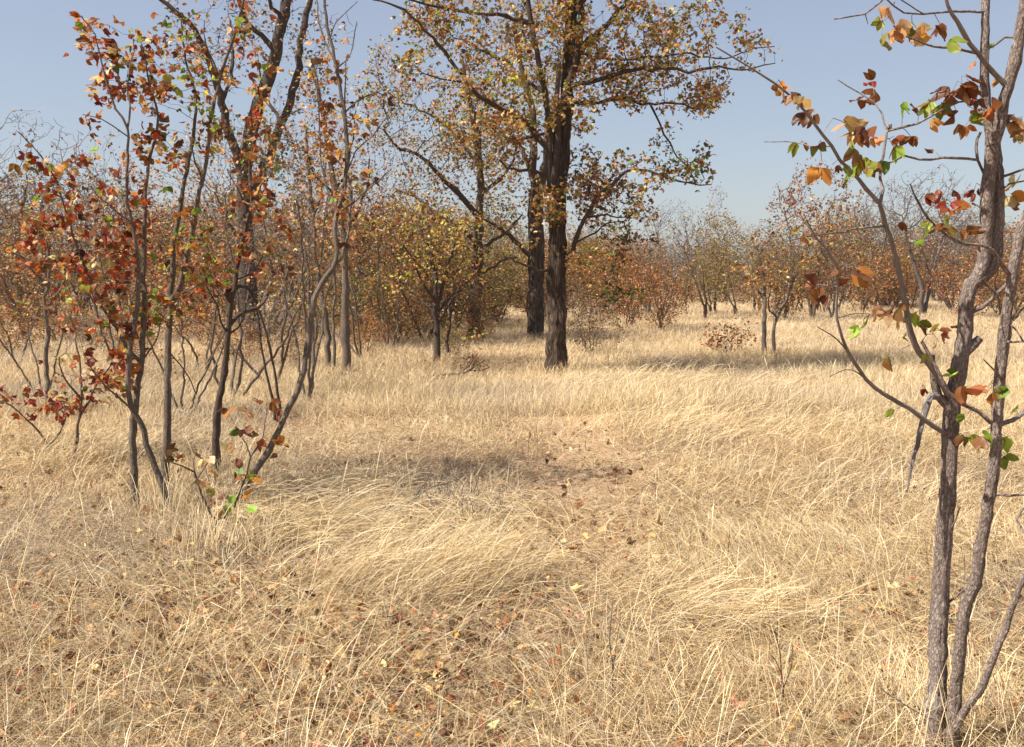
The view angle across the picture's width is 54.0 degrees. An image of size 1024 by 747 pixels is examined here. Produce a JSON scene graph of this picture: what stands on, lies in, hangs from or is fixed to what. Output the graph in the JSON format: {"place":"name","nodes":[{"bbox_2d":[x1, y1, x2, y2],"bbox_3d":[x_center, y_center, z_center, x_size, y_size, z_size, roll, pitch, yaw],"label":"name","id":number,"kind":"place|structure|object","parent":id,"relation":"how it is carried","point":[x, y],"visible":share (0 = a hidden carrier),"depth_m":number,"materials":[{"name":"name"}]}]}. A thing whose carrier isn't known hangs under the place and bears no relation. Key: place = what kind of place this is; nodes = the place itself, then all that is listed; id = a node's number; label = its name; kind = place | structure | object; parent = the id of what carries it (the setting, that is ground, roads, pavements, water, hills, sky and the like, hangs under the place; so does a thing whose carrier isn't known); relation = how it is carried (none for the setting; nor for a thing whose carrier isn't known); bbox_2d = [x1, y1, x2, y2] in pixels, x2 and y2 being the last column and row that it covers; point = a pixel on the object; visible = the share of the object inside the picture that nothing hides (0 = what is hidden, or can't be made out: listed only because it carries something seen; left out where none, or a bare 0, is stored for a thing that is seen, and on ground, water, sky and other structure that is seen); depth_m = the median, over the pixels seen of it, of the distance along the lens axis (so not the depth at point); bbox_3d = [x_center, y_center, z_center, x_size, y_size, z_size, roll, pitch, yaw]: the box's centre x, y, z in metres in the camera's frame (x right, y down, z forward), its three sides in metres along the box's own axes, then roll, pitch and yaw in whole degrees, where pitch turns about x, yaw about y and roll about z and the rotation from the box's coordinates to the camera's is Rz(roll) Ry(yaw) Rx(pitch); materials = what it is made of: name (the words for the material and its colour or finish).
{"place":"outdoors","nodes":[
{"label":"outdoors","id":0,"kind":"place"},
{"bbox_2d":[0,273,1023,746],"bbox_3d":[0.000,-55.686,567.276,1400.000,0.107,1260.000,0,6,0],"label":"ground","id":1,"kind":"structure","parent":0,"point":[498,491],"depth_m":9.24,"materials":[{"name":"plant"}]},
{"bbox_2d":[0,306,44,353],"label":"bush","id":2,"kind":"object","parent":1,"relation":"on","point":[19,334],"visible":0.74,"depth_m":18.97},
{"bbox_2d":[0,156,59,363],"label":"twiggy sapling","id":3,"kind":"object","parent":1,"relation":"on","point":[34,319],"visible":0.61,"depth_m":17.05,"materials":[{"name":"brown plant"}]},
{"bbox_2d":[0,172,68,328],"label":"brown tree","id":4,"kind":"object","parent":1,"relation":"on","point":[17,211],"visible":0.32,"depth_m":28.36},
{"bbox_2d":[0,201,69,341],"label":"brown tree","id":5,"kind":"object","parent":1,"relation":"on","point":[17,263],"visible":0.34,"depth_m":22.77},
{"bbox_2d":[0,384,86,453],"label":"shrub","id":6,"kind":"object","parent":1,"relation":"on","point":[37,395],"visible":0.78,"depth_m":8.78,"materials":[{"name":"red plant"}]},
{"bbox_2d":[0,210,88,390],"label":"twiggy sapling","id":7,"kind":"object","parent":1,"relation":"on","point":[48,313],"visible":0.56,"depth_m":12.51,"materials":[{"name":"brown plant"}]},
{"bbox_2d":[0,197,92,417],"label":"sapling","id":8,"kind":"object","parent":1,"relation":"on","point":[46,349],"visible":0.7,"depth_m":10.98,"materials":[{"name":"brown plant"}]},
{"bbox_2d":[0,109,94,320],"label":"bare tree","id":9,"kind":"object","parent":1,"relation":"on","point":[26,197],"visible":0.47,"depth_m":29.30,"materials":[{"name":"plant"}]},
{"bbox_2d":[19,288,95,346],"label":"bush","id":10,"kind":"object","parent":1,"relation":"on","point":[54,328],"visible":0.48,"depth_m":21.88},
{"bbox_2d":[0,166,125,317],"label":"bare tree","id":11,"kind":"object","parent":1,"relation":"on","point":[57,284],"visible":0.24,"depth_m":33.25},
{"bbox_2d":[23,150,139,311],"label":"bare tree","id":12,"kind":"object","parent":1,"relation":"on","point":[62,214],"visible":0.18,"depth_m":37.59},
{"bbox_2d":[37,298,126,462],"bbox_3d":[-3.453,0.100,8.150,0.578,1.434,0.763,2,6,18],"label":"shrub","id":13,"kind":"object","parent":1,"relation":"on","point":[88,353],"visible":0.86,"depth_m":8.14,"materials":[{"name":"red plant"}]},
{"bbox_2d":[6,11,174,510],"bbox_3d":[-2.691,-0.662,6.466,0.952,3.269,1.178,0,6,0],"label":"sapling","id":14,"kind":"object","parent":1,"relation":"on","point":[78,255],"visible":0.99,"depth_m":6.42,"materials":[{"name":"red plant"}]},
{"bbox_2d":[71,308,123,351],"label":"bush","id":15,"kind":"object","parent":1,"relation":"on","point":[83,330],"visible":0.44,"depth_m":19.93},
{"bbox_2d":[53,129,168,375],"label":"twiggy sapling","id":16,"kind":"object","parent":1,"relation":"on","point":[103,277],"visible":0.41,"depth_m":13.82,"materials":[{"name":"brown plant"}]},
{"bbox_2d":[61,158,199,316],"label":"brown tree","id":17,"kind":"object","parent":1,"relation":"on","point":[132,210],"visible":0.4,"depth_m":29.10,"materials":[{"name":"plant"}]},
{"bbox_2d":[124,241,231,335],"bbox_3d":[-7.918,-1.996,23.974,2.947,2.526,2.730,-1,6,-9],"label":"bush","id":18,"kind":"object","parent":1,"relation":"on","point":[162,271],"visible":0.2,"depth_m":24.03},
{"bbox_2d":[112,197,252,415],"bbox_3d":[-3.562,-0.693,11.022,1.406,2.455,1.140,0,6,0],"label":"twiggy sapling","id":19,"kind":"object","parent":1,"relation":"on","point":[184,356],"visible":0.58,"depth_m":11.00,"materials":[{"name":"brown plant"}]},
{"bbox_2d":[138,128,250,369],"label":"twiggy sapling","id":20,"kind":"object","parent":1,"relation":"on","point":[217,342],"visible":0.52,"depth_m":15.88,"materials":[{"name":"brown plant"}]},
{"bbox_2d":[126,0,277,493],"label":"sapling","id":21,"kind":"object","parent":1,"relation":"on","point":[175,294],"visible":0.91,"depth_m":7.05,"materials":[{"name":"brown plant"}]},
{"bbox_2d":[172,303,233,345],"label":"bush","id":22,"kind":"object","parent":1,"relation":"on","point":[199,327],"visible":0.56,"depth_m":20.92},
{"bbox_2d":[147,198,259,321],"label":"brown tree","id":23,"kind":"object","parent":1,"relation":"on","point":[160,243],"visible":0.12,"depth_m":29.76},
{"bbox_2d":[159,177,261,330],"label":"brown tree","id":24,"kind":"object","parent":1,"relation":"on","point":[194,201],"visible":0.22,"depth_m":25.70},
{"bbox_2d":[165,397,289,544],"bbox_3d":[-1.599,0.591,5.757,0.651,0.919,0.380,0,6,0],"label":"shrub","id":25,"kind":"object","parent":1,"relation":"on","point":[248,430],"visible":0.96,"depth_m":5.73,"materials":[{"name":"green plant"}]},
{"bbox_2d":[163,91,308,399],"bbox_3d":[-3.408,-1.505,12.383,1.616,3.863,1.948,-2,6,-16],"label":"twiggy sapling","id":26,"kind":"object","parent":1,"relation":"on","point":[239,341],"visible":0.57,"depth_m":12.36,"materials":[{"name":"brown plant"}]},
{"bbox_2d":[146,110,328,386],"bbox_3d":[-3.743,-1.679,13.652,2.556,3.910,1.939,-1,6,-14],"label":"twiggy sapling","id":27,"kind":"object","parent":1,"relation":"on","point":[283,360],"visible":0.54,"depth_m":13.68,"materials":[{"name":"brown plant"}]},
{"bbox_2d":[208,321,266,363],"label":"bush","id":28,"kind":"object","parent":1,"relation":"on","point":[242,347],"visible":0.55,"depth_m":17.02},
{"bbox_2d":[169,182,306,311],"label":"brown tree","id":29,"kind":"object","parent":1,"relation":"on","point":[256,240],"visible":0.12,"depth_m":29.58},
{"bbox_2d":[189,46,296,470],"bbox_3d":[-1.987,-0.794,7.704,0.732,3.331,0.653,3,6,25],"label":"sapling","id":30,"kind":"object","parent":1,"relation":"on","point":[261,206],"visible":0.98,"depth_m":7.69,"materials":[{"name":"brown plant"}]},
{"bbox_2d":[158,0,348,347],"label":"tall tree","id":31,"kind":"object","parent":1,"relation":"on","point":[275,46],"visible":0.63,"depth_m":20.08,"materials":[{"name":"dark bark"},{"name":"dark twig"},{"name":"leaf"}]},
{"bbox_2d":[202,210,323,335],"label":"bare tree","id":32,"kind":"object","parent":1,"relation":"on","point":[280,292],"visible":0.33,"depth_m":23.83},
{"bbox_2d":[246,292,320,347],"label":"bush","id":33,"kind":"object","parent":1,"relation":"on","point":[271,321],"visible":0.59,"depth_m":19.91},
{"bbox_2d":[278,166,317,364],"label":"sapling tree","id":34,"kind":"object","parent":1,"relation":"on","point":[308,280],"visible":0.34,"depth_m":15.87,"materials":[{"name":"grey plant"}]},
{"bbox_2d":[267,119,342,370],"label":"sapling tree","id":35,"kind":"object","parent":1,"relation":"on","point":[327,333],"visible":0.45,"depth_m":15.52,"materials":[{"name":"brown plant"}]},
{"bbox_2d":[238,61,373,404],"bbox_3d":[-2.490,-1.587,11.996,1.524,4.011,1.880,2,6,15],"label":"twiggy sapling","id":36,"kind":"object","parent":1,"relation":"on","point":[314,357],"visible":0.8,"depth_m":11.90,"materials":[{"name":"brown plant"}]},
{"bbox_2d":[257,241,365,327],"bbox_3d":[-5.457,-2.523,28.091,3.582,2.782,3.434,2,6,16],"label":"bush","id":37,"kind":"object","parent":1,"relation":"on","point":[275,288],"visible":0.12,"depth_m":27.79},
{"bbox_2d":[232,0,394,509],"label":"sapling","id":38,"kind":"object","parent":1,"relation":"on","point":[340,209],"visible":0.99,"depth_m":6.89,"materials":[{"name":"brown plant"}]},
{"bbox_2d":[316,199,351,369],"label":"sapling tree","id":39,"kind":"object","parent":1,"relation":"on","point":[333,335],"visible":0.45,"depth_m":15.41,"materials":[{"name":"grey plant"}]},
{"bbox_2d":[284,110,385,344],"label":"twiggy sapling","id":40,"kind":"object","parent":1,"relation":"on","point":[317,308],"visible":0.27,"depth_m":21.78,"materials":[{"name":"brown plant"}]},
{"bbox_2d":[292,51,388,380],"bbox_3d":[-2.577,-2.241,15.042,1.403,4.964,1.581,0,6,0],"label":"sapling tree","id":41,"kind":"object","parent":1,"relation":"on","point":[345,331],"visible":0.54,"depth_m":15.11,"materials":[{"name":"brown plant"}]},
{"bbox_2d":[280,131,403,359],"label":"twiggy sapling","id":42,"kind":"object","parent":1,"relation":"on","point":[355,307],"visible":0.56,"depth_m":17.79,"materials":[{"name":"brown plant"}]},
{"bbox_2d":[323,267,389,332],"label":"bush","id":43,"kind":"object","parent":1,"relation":"on","point":[339,300],"visible":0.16,"depth_m":24.71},
{"bbox_2d":[312,260,407,338],"bbox_3d":[-3.395,-1.639,23.139,2.221,1.970,2.317,5,7,39],"label":"bush","id":44,"kind":"object","parent":1,"relation":"on","point":[363,294],"visible":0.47,"depth_m":23.02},
{"bbox_2d":[335,310,391,354],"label":"bush","id":45,"kind":"object","parent":1,"relation":"on","point":[368,339],"visible":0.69,"depth_m":19.02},
{"bbox_2d":[299,188,427,332],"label":"brown tree","id":46,"kind":"object","parent":1,"relation":"on","point":[361,261],"visible":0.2,"depth_m":25.72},
{"bbox_2d":[330,118,425,348],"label":"twiggy sapling","id":47,"kind":"object","parent":1,"relation":"on","point":[379,279],"visible":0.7,"depth_m":20.89,"materials":[{"name":"brown plant"}]},
{"bbox_2d":[338,206,419,332],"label":"brown tree","id":48,"kind":"object","parent":1,"relation":"on","point":[374,267],"visible":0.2,"depth_m":25.92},
{"bbox_2d":[359,287,430,345],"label":"bush","id":49,"kind":"object","parent":1,"relation":"on","point":[403,320],"visible":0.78,"depth_m":21.92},
{"bbox_2d":[357,155,451,333],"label":"twiggy sapling","id":50,"kind":"object","parent":1,"relation":"on","point":[403,239],"visible":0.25,"depth_m":24.75,"materials":[{"name":"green plant"}]},
{"bbox_2d":[358,208,485,328],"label":"leafy tree","id":51,"kind":"object","parent":1,"relation":"on","point":[413,263],"visible":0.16,"depth_m":24.87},
{"bbox_2d":[353,198,496,363],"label":"young tree","id":52,"kind":"object","parent":1,"relation":"on","point":[436,298],"visible":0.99,"depth_m":17.05,"materials":[{"name":"plant"}]},
{"bbox_2d":[371,201,484,341],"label":"brown tree","id":53,"kind":"object","parent":1,"relation":"on","point":[431,331],"visible":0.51,"depth_m":22.58,"materials":[{"name":"plant"}]},
{"bbox_2d":[346,35,527,336],"bbox_3d":[-1.661,-4.049,22.632,4.138,6.949,3.478,0,6,0],"label":"tree","id":54,"kind":"object","parent":1,"relation":"on","point":[479,200],"visible":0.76,"depth_m":22.49,"materials":[{"name":"plant"}]},
{"bbox_2d":[395,254,500,332],"bbox_3d":[-1.805,-2.175,26.401,2.806,2.406,2.926,2,6,21],"label":"bush","id":55,"kind":"object","parent":1,"relation":"on","point":[452,307],"visible":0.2,"depth_m":26.11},
{"bbox_2d":[427,322,473,358],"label":"bush","id":56,"kind":"object","parent":1,"relation":"on","point":[452,339],"visible":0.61,"depth_m":18.50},
{"bbox_2d":[420,201,527,328],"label":"leafy tree","id":57,"kind":"object","parent":1,"relation":"on","point":[486,255],"visible":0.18,"depth_m":27.65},
{"bbox_2d":[423,201,526,319],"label":"leafy tree","id":58,"kind":"object","parent":1,"relation":"on","point":[489,256],"visible":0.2,"depth_m":27.47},
{"bbox_2d":[427,221,524,328],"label":"leafy tree","id":59,"kind":"object","parent":1,"relation":"on","point":[498,251],"visible":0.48,"depth_m":26.01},
{"bbox_2d":[453,285,502,342],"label":"bush","id":60,"kind":"object","parent":1,"relation":"on","point":[468,315],"visible":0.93,"depth_m":22.40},
{"bbox_2d":[424,460,553,529],"bbox_3d":[-0.192,0.778,6.397,0.941,0.395,0.939,0,6,5],"label":"clump","id":61,"kind":"object","parent":1,"relation":"on","point":[480,492],"visible":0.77,"depth_m":6.49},
{"bbox_2d":[460,237,527,318],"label":"bush","id":62,"kind":"object","parent":1,"relation":"on","point":[503,281],"visible":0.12,"depth_m":31.40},
{"bbox_2d":[456,246,544,322],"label":"bush","id":63,"kind":"object","parent":1,"relation":"on","point":[519,267],"visible":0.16,"depth_m":31.18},
{"bbox_2d":[481,256,528,325],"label":"leafy tree","id":64,"kind":"object","parent":1,"relation":"on","point":[506,305],"visible":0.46,"depth_m":29.04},
{"bbox_2d":[428,0,585,339],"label":"tall tree","id":65,"kind":"object","parent":1,"relation":"on","point":[534,301],"visible":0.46,"depth_m":23.67,"materials":[{"name":"brown plant"}]},
{"bbox_2d":[0,192,1022,301],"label":"distant woodland","id":66,"kind":"object","parent":1,"relation":"on","point":[677,285],"visible":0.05,"depth_m":59.88,"materials":[{"name":"plant"}]},
{"bbox_2d":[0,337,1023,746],"bbox_3d":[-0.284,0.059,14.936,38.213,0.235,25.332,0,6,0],"label":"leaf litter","id":67,"kind":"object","parent":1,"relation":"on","point":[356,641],"visible":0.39,"depth_m":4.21,"materials":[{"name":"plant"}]},
{"bbox_2d":[497,265,582,324],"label":"bush","id":68,"kind":"object","parent":1,"relation":"on","point":[525,287],"visible":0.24,"depth_m":29.21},
{"bbox_2d":[527,219,595,305],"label":"brown tree","id":69,"kind":"object","parent":1,"relation":"on","point":[570,239],"visible":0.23,"depth_m":36.31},
{"bbox_2d":[373,0,782,374],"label":"tall tree","id":70,"kind":"object","parent":1,"relation":"on","point":[573,53],"visible":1,"depth_m":15.25,"materials":[{"name":"brown plant"}]},
{"bbox_2d":[566,287,625,355],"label":"bush","id":71,"kind":"object","parent":1,"relation":"on","point":[591,322],"visible":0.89,"depth_m":18.92,"materials":[{"name":"plant"}]},
{"bbox_2d":[568,231,624,314],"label":"leafy tree","id":72,"kind":"object","parent":1,"relation":"on","point":[581,244],"visible":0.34,"depth_m":34.86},
{"bbox_2d":[583,231,641,320],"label":"brown tree","id":73,"kind":"object","parent":1,"relation":"on","point":[602,261],"visible":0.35,"depth_m":32.33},
{"bbox_2d":[568,235,675,313],"bbox_3d":[3.778,-3.526,36.788,4.114,3.037,3.811,4,7,36],"label":"bush","id":74,"kind":"object","parent":1,"relation":"on","point":[623,272],"visible":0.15,"depth_m":36.65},
{"bbox_2d":[584,254,663,327],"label":"bush","id":75,"kind":"object","parent":1,"relation":"on","point":[627,300],"visible":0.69,"depth_m":28.04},
{"bbox_2d":[621,257,698,330],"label":"bush","id":76,"kind":"object","parent":1,"relation":"on","point":[662,305],"visible":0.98,"depth_m":26.78,"materials":[{"name":"plant"}]},
{"bbox_2d":[636,236,686,319],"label":"bare tree","id":77,"kind":"object","parent":1,"relation":"on","point":[649,261],"visible":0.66,"depth_m":32.67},
{"bbox_2d":[643,197,702,300],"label":"bare tree","id":78,"kind":"object","parent":1,"relation":"on","point":[658,227],"visible":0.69,"depth_m":54.22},
{"bbox_2d":[654,226,714,302],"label":"bare tree","id":79,"kind":"object","parent":1,"relation":"on","point":[687,252],"visible":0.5,"depth_m":49.89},
{"bbox_2d":[654,204,747,318],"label":"leafy tree","id":80,"kind":"object","parent":1,"relation":"on","point":[705,307],"visible":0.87,"depth_m":33.52,"materials":[{"name":"plant"}]},
{"bbox_2d":[676,242,743,314],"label":"leafy tree","id":81,"kind":"object","parent":1,"relation":"on","point":[710,306],"visible":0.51,"depth_m":37.63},
{"bbox_2d":[698,182,736,313],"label":"slim tree","id":82,"kind":"object","parent":1,"relation":"on","point":[716,238],"visible":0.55,"depth_m":37.69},
{"bbox_2d":[683,215,766,299],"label":"leafy tree","id":83,"kind":"object","parent":1,"relation":"on","point":[727,243],"visible":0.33,"depth_m":51.57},
{"bbox_2d":[699,316,758,355],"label":"bush","id":84,"kind":"object","parent":1,"relation":"on","point":[711,340],"visible":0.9,"depth_m":19.42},
{"bbox_2d":[703,231,775,314],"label":"leafy tree","id":85,"kind":"object","parent":1,"relation":"on","point":[734,299],"visible":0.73,"depth_m":36.58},
{"bbox_2d":[733,219,792,309],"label":"leafy tree","id":86,"kind":"object","parent":1,"relation":"on","point":[752,288],"visible":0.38,"depth_m":40.09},
{"bbox_2d":[723,228,828,353],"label":"young tree","id":87,"kind":"object","parent":1,"relation":"on","point":[764,312],"visible":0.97,"depth_m":18.90,"materials":[{"name":"brown plant"}]},
{"bbox_2d":[741,222,813,312],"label":"bare tree","id":88,"kind":"object","parent":1,"relation":"on","point":[790,270],"visible":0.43,"depth_m":35.39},
{"bbox_2d":[746,261,819,319],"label":"bush","id":89,"kind":"object","parent":1,"relation":"on","point":[776,293],"visible":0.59,"depth_m":32.17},
{"bbox_2d":[746,226,823,319],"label":"leafy tree","id":90,"kind":"object","parent":1,"relation":"on","point":[792,294],"visible":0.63,"depth_m":32.00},
{"bbox_2d":[763,157,875,317],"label":"brown tree","id":91,"kind":"object","parent":1,"relation":"on","point":[812,308],"visible":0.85,"depth_m":33.53,"materials":[{"name":"plant"}]},
{"bbox_2d":[806,240,860,318],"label":"bare tree","id":92,"kind":"object","parent":1,"relation":"on","point":[828,306],"visible":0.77,"depth_m":33.35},
{"bbox_2d":[802,203,875,310],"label":"leafy tree","id":93,"kind":"object","parent":1,"relation":"on","point":[835,244],"visible":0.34,"depth_m":41.54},
{"bbox_2d":[810,202,905,301],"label":"leafy tree","id":94,"kind":"object","parent":1,"relation":"on","point":[851,287],"visible":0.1,"depth_m":51.80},
{"bbox_2d":[824,242,898,311],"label":"bush","id":95,"kind":"object","parent":1,"relation":"on","point":[873,288],"visible":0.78,"depth_m":37.74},
{"bbox_2d":[820,204,904,304],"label":"bare tree","id":96,"kind":"object","parent":1,"relation":"on","point":[871,240],"visible":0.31,"depth_m":45.27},
{"bbox_2d":[716,0,1023,746],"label":"sapling tree","id":97,"kind":"object","parent":1,"relation":"on","point":[995,118],"visible":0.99,"depth_m":3.13,"materials":[{"name":"grey plant"}]},
{"bbox_2d":[834,208,928,305],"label":"leafy tree","id":98,"kind":"object","parent":1,"relation":"on","point":[879,243],"visible":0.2,"depth_m":45.77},
{"bbox_2d":[847,179,924,306],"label":"bare tree","id":99,"kind":"object","parent":1,"relation":"on","point":[878,297],"visible":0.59,"depth_m":43.54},
{"bbox_2d":[851,252,921,307],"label":"bush","id":100,"kind":"object","parent":1,"relation":"on","point":[885,299],"visible":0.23,"depth_m":43.51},
{"bbox_2d":[872,245,924,307],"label":"brown tree","id":101,"kind":"object","parent":1,"relation":"on","point":[894,296],"visible":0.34,"depth_m":42.65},
{"bbox_2d":[871,226,959,311],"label":"brown tree","id":102,"kind":"object","parent":1,"relation":"on","point":[911,270],"visible":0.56,"depth_m":39.64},
{"bbox_2d":[857,163,977,316],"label":"bare tree","id":103,"kind":"object","parent":1,"relation":"on","point":[923,305],"visible":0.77,"depth_m":35.69,"materials":[{"name":"plant"}]},
{"bbox_2d":[895,204,977,300],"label":"brown tree","id":104,"kind":"object","parent":1,"relation":"on","point":[949,284],"visible":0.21,"depth_m":52.18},
{"bbox_2d":[919,211,979,309],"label":"bare tree","id":105,"kind":"object","parent":1,"relation":"on","point":[949,304],"visible":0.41,"depth_m":39.43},
{"bbox_2d":[923,249,1005,315],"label":"bush","id":106,"kind":"object","parent":1,"relation":"on","point":[958,287],"visible":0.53,"depth_m":34.58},
{"bbox_2d":[954,215,1023,321],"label":"brown tree","id":107,"kind":"object","parent":1,"relation":"on","point":[1015,307],"visible":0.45,"depth_m":29.83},
{"bbox_2d":[0,0,1023,270],"label":"sky","id":108,"kind":"structure","parent":0,"point":[817,50],"materials":[{"name":"blue"}]},
{"bbox_2d":[382,369,669,745],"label":"path","id":109,"kind":"structure","parent":0,"point":[592,438],"depth_m":7.14,"materials":[{"name":"soil"}]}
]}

